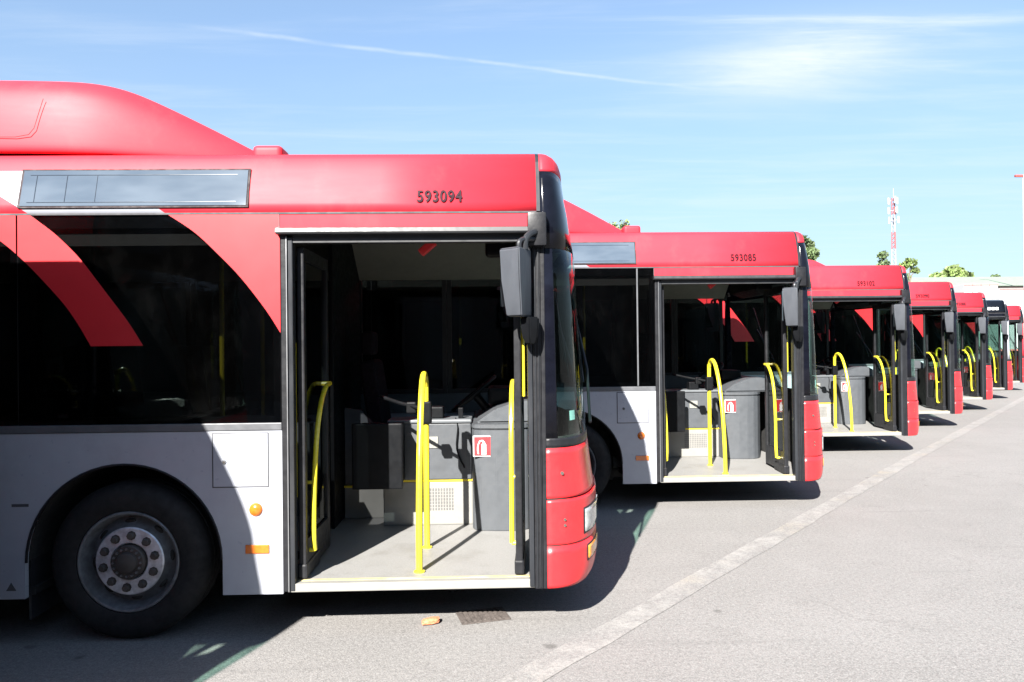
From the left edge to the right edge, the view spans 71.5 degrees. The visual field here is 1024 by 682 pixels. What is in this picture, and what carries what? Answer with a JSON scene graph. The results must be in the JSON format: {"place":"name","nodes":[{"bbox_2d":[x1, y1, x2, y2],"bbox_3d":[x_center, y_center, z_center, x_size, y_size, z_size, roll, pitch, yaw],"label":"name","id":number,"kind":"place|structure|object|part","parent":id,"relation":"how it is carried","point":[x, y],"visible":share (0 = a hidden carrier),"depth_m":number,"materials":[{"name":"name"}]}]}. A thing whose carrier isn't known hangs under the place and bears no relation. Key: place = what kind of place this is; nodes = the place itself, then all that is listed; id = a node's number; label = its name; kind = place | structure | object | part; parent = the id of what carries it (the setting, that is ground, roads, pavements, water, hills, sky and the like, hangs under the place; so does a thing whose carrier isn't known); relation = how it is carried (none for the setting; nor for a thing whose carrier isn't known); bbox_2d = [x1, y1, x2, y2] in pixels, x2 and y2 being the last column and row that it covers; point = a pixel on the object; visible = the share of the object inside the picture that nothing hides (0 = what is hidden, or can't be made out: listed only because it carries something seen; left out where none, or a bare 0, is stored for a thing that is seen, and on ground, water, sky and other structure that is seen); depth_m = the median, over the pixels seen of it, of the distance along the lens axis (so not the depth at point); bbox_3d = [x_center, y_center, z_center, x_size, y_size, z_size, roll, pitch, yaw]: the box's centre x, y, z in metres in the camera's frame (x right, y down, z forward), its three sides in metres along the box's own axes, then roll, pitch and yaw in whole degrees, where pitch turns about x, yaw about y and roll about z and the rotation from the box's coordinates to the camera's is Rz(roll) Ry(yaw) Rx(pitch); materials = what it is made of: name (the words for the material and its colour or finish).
{"place":"outdoors","nodes":[
{"label":"outdoors","id":0,"kind":"place"},
{"bbox_2d":[0,382,1023,681],"bbox_3d":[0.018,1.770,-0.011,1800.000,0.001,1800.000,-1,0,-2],"label":"ground","id":1,"kind":"structure","parent":0,"point":[912,572],"depth_m":4.79,"materials":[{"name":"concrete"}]},
{"bbox_2d":[0,81,597,637],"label":"city bus","id":2,"kind":"object","parent":1,"relation":"on","point":[196,395],"visible":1,"depth_m":4.33,"materials":[{"name":"white paint"}]},
{"bbox_3d":[-3.682,-0.115,4.261,1.436,1.260,0.047,-1,0,-2],"label":"window","id":3,"kind":"part","parent":2,"relation":"part of","materials":[{"name":"black glass"}]},
{"bbox_3d":[-2.180,-0.131,4.303,1.560,1.260,0.047,-1,0,-2],"label":"window","id":4,"kind":"part","parent":2,"relation":"part of","materials":[{"name":"black glass"}]},
{"bbox_3d":[-2.251,-0.115,6.758,1.556,1.260,0.044,-1,0,-2],"label":"window","id":5,"kind":"part","parent":2,"relation":"part of","materials":[{"name":"black glass"}]},
{"bbox_3d":[-1.287,0.442,4.718,0.098,2.040,0.700,-1,0,-2],"label":"door leaf","id":6,"kind":"part","parent":2,"relation":"part of","materials":[{"name":"black rubber"}]},
{"bbox_3d":[-1.015,0.867,5.488,0.380,0.495,0.320,-1,0,-2],"label":"cab door","id":7,"kind":"part","parent":2,"relation":"part of","materials":[{"name":"grey plastic"}]},
{"bbox_3d":[-1.046,-0.128,6.787,0.846,1.260,0.035,-1,0,-2],"label":"window","id":8,"kind":"part","parent":2,"relation":"part of","materials":[{"name":"black glass"}]},
{"bbox_3d":[-0.277,-0.136,6.808,0.686,1.260,0.035,-1,0,-2],"label":"window","id":9,"kind":"part","parent":2,"relation":"part of","materials":[{"name":"black glass"}]},
{"bbox_3d":[0.032,0.429,4.756,0.098,2.040,0.700,-1,0,2],"label":"door leaf","id":10,"kind":"part","parent":2,"relation":"part of","materials":[{"name":"black rubber"}]},
{"bbox_3d":[0.278,-0.803,5.605,0.287,0.488,2.500,-1,0,-2],"label":"destination window","id":11,"kind":"part","parent":2,"relation":"part of","materials":[{"name":"black glass"}]},
{"bbox_2d":[421,616,439,624],"bbox_3d":[-0.519,1.783,4.537,0.116,0.037,0.072,-1,0,-14],"label":"brick fragment","id":12,"kind":"object","parent":1,"relation":"on","point":[431,620],"visible":1,"depth_m":4.51,"materials":[{"name":"orange brick"}]},
{"bbox_2d":[455,607,510,624],"bbox_3d":[-0.192,1.793,4.655,0.320,0.010,0.220,-1,0,-16],"label":"drain grate","id":13,"kind":"object","parent":1,"relation":"on","point":[482,615],"visible":1,"depth_m":4.64,"materials":[{"name":"metal"}]},
{"bbox_2d":[362,199,823,496],"bbox_3d":[-2.459,0.089,8.714,11.921,3.520,2.959,-1,0,-2],"label":"city bus","id":14,"kind":"object","parent":1,"relation":"on","point":[653,422],"visible":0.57,"depth_m":7.58,"materials":[{"name":"red metal"}]},
{"bbox_3d":[-2.206,-0.111,7.495,1.446,1.260,0.044,-1,0,-2],"label":"window","id":15,"kind":"part","parent":14,"relation":"part of","materials":[{"name":"black glass"}]},
{"bbox_3d":[-0.762,-0.126,7.536,1.436,1.260,0.044,-1,0,-2],"label":"window","id":16,"kind":"part","parent":14,"relation":"part of","materials":[{"name":"black glass"}]},
{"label":"window","id":17,"kind":"part","parent":14,"relation":"part of","materials":[{"name":"black glass"}]},
{"bbox_3d":[1.633,0.432,7.991,0.098,2.040,0.700,-1,0,-2],"label":"door leaf","id":18,"kind":"part","parent":14,"relation":"part of","materials":[{"name":"black rubber"}]},
{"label":"window","id":19,"kind":"part","parent":14,"relation":"part of","materials":[{"name":"black glass"}]},
{"bbox_3d":[1.905,0.856,8.761,0.380,0.495,0.320,-1,0,-2],"label":"cab door","id":20,"kind":"part","parent":14,"relation":"part of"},
{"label":"window","id":21,"kind":"part","parent":14,"relation":"part of","materials":[{"name":"black glass"}]},
{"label":"destination window","id":22,"kind":"part","parent":14,"relation":"part of","materials":[{"name":"black glass"}]},
{"bbox_3d":[2.951,0.418,8.028,0.098,2.040,0.700,-1,0,2],"label":"door leaf","id":23,"kind":"part","parent":14,"relation":"part of","materials":[{"name":"black rubber"}]},
{"bbox_2d":[609,219,629,229],"bbox_3d":[5.527,-2.255,37.937,1.957,8.401,1.312,-1,0,-2],"label":"broadleaf tree","id":24,"kind":"object","parent":1,"relation":"on","point":[621,225],"visible":0.2,"depth_m":37.73,"materials":[{"name":"green plant"}]},
{"bbox_2d":[497,396,1023,681],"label":"road marking","id":25,"kind":"object","parent":1,"relation":"on","point":[546,666],"visible":1,"depth_m":5.21,"materials":[{"name":"white paint"}]},
{"bbox_2d":[664,265,918,436],"bbox_3d":[0.623,0.079,12.272,11.921,3.520,2.959,-1,0,-2],"label":"city bus","id":26,"kind":"object","parent":1,"relation":"on","point":[859,401],"visible":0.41,"depth_m":11.18,"materials":[{"name":"red metal"}]},
{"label":"window","id":27,"kind":"part","parent":26,"relation":"part of","materials":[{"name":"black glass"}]},
{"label":"window","id":28,"kind":"part","parent":26,"relation":"part of","materials":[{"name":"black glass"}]},
{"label":"door leaf","id":29,"kind":"part","parent":26,"relation":"part of","materials":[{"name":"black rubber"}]},
{"bbox_3d":[4.987,0.846,12.319,0.380,0.495,0.320,-1,0,-2],"label":"cab door","id":30,"kind":"part","parent":26,"relation":"part of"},
{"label":"window","id":31,"kind":"part","parent":26,"relation":"part of","materials":[{"name":"black glass"}]},
{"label":"destination window","id":32,"kind":"part","parent":26,"relation":"part of","materials":[{"name":"black glass"}]},
{"bbox_3d":[6.033,0.408,11.586,0.098,2.040,0.700,-1,0,2],"label":"door leaf","id":33,"kind":"part","parent":26,"relation":"part of","materials":[{"name":"black rubber"}]},
{"bbox_2d":[803,235,820,261],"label":"broadleaf tree","id":34,"kind":"object","parent":1,"relation":"on","point":[813,252],"visible":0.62,"depth_m":45.34,"materials":[{"name":"green plant"}]},
{"bbox_2d":[876,250,890,264],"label":"slender tree","id":35,"kind":"object","parent":1,"relation":"on","point":[882,255],"visible":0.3,"depth_m":60.59,"materials":[{"name":"green plant"}]},
{"bbox_2d":[808,260,962,413],"bbox_3d":[3.402,0.070,15.551,11.921,3.520,2.959,-1,0,-2],"label":"city bus","id":36,"kind":"object","parent":1,"relation":"on","point":[939,390],"visible":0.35,"depth_m":14.46,"materials":[{"name":"red metal"}]},
{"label":"window","id":37,"kind":"part","parent":36,"relation":"part of","materials":[{"name":"black glass"}]},
{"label":"window","id":38,"kind":"part","parent":36,"relation":"part of","materials":[{"name":"black glass"}]},
{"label":"destination window","id":39,"kind":"part","parent":36,"relation":"part of","materials":[{"name":"black glass"}]},
{"bbox_3d":[8.813,0.399,14.864,0.098,2.040,0.700,-1,0,2],"label":"door leaf","id":40,"kind":"part","parent":36,"relation":"part of","materials":[{"name":"black rubber"}]},
{"bbox_2d":[887,188,898,264],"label":"antenna mast","id":41,"kind":"object","parent":1,"relation":"on","point":[895,210],"visible":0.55,"depth_m":122.04,"materials":[{"name":"metal"}]},
{"bbox_2d":[899,257,920,281],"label":"slender tree","id":42,"kind":"object","parent":1,"relation":"on","point":[907,263],"visible":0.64,"depth_m":60.87,"materials":[{"name":"green plant"}]},
{"bbox_2d":[880,292,992,399],"bbox_3d":[6.299,0.060,18.933,11.921,3.520,2.959,-1,0,-2],"label":"city bus","id":43,"kind":"object","parent":1,"relation":"on","point":[976,379],"visible":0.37,"depth_m":17.85,"materials":[{"name":"red metal"}]},
{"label":"window","id":44,"kind":"part","parent":43,"relation":"part of","materials":[{"name":"black glass"}]},
{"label":"destination window","id":45,"kind":"part","parent":43,"relation":"part of","materials":[{"name":"black glass"}]},
{"bbox_3d":[11.710,0.389,18.247,0.098,2.040,0.700,-1,0,2],"label":"door leaf","id":46,"kind":"part","parent":43,"relation":"part of","materials":[{"name":"black rubber"}]},
{"bbox_2d":[929,264,974,276],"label":"broadleaf tree","id":47,"kind":"object","parent":1,"relation":"on","point":[954,270],"visible":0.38,"depth_m":85.74,"materials":[{"name":"green plant"}]},
{"bbox_2d":[911,277,1022,287],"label":"depot hall","id":48,"kind":"structure","parent":1,"relation":"on","point":[1009,282],"depth_m":73.14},
{"bbox_2d":[928,300,1012,389],"bbox_3d":[9.265,0.267,22.416,11.921,3.085,2.959,-1,0,-2],"label":"city bus","id":49,"kind":"object","parent":1,"relation":"on","point":[1001,368],"visible":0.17,"depth_m":21.33,"materials":[{"name":"red metal"}]},
{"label":"window","id":50,"kind":"part","parent":49,"relation":"part of","materials":[{"name":"black glass"}]},
{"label":"destination window","id":51,"kind":"part","parent":49,"relation":"part of","materials":[{"name":"black glass"}]},
{"bbox_3d":[14.674,0.379,21.731,0.098,2.040,0.700,-1,0,2],"label":"door leaf","id":52,"kind":"part","parent":49,"relation":"part of","materials":[{"name":"black rubber"}]},
{"bbox_2d":[953,284,997,292],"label":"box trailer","id":53,"kind":"object","parent":1,"relation":"on","point":[967,288],"visible":0.1,"depth_m":46.90,"materials":[{"name":"metal"}]},
{"bbox_2d":[957,305,1023,382],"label":"city bus","id":54,"kind":"object","parent":1,"relation":"on","point":[1015,315],"visible":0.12,"depth_m":24.80,"materials":[{"name":"red metal"}]},
{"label":"window","id":55,"kind":"part","parent":54,"relation":"part of","materials":[{"name":"black glass"}]},
{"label":"door leaf","id":56,"kind":"part","parent":54,"relation":"part of","materials":[{"name":"black rubber"}]},
{"bbox_2d":[978,288,1023,355],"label":"building","id":57,"kind":"structure","parent":1,"relation":"on","point":[1012,296],"depth_m":44.93,"materials":[{"name":"metal"}]},
{"bbox_2d":[1014,174,1023,287],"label":"lamp pole","id":58,"kind":"object","parent":1,"relation":"on","point":[1022,176],"visible":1,"depth_m":63.32,"materials":[{"name":"grey metal"}]},
{"bbox_2d":[0,0,1023,276],"label":"sky","id":59,"kind":"structure","parent":0,"point":[804,117],"materials":[{"name":"blue"}]}
]}

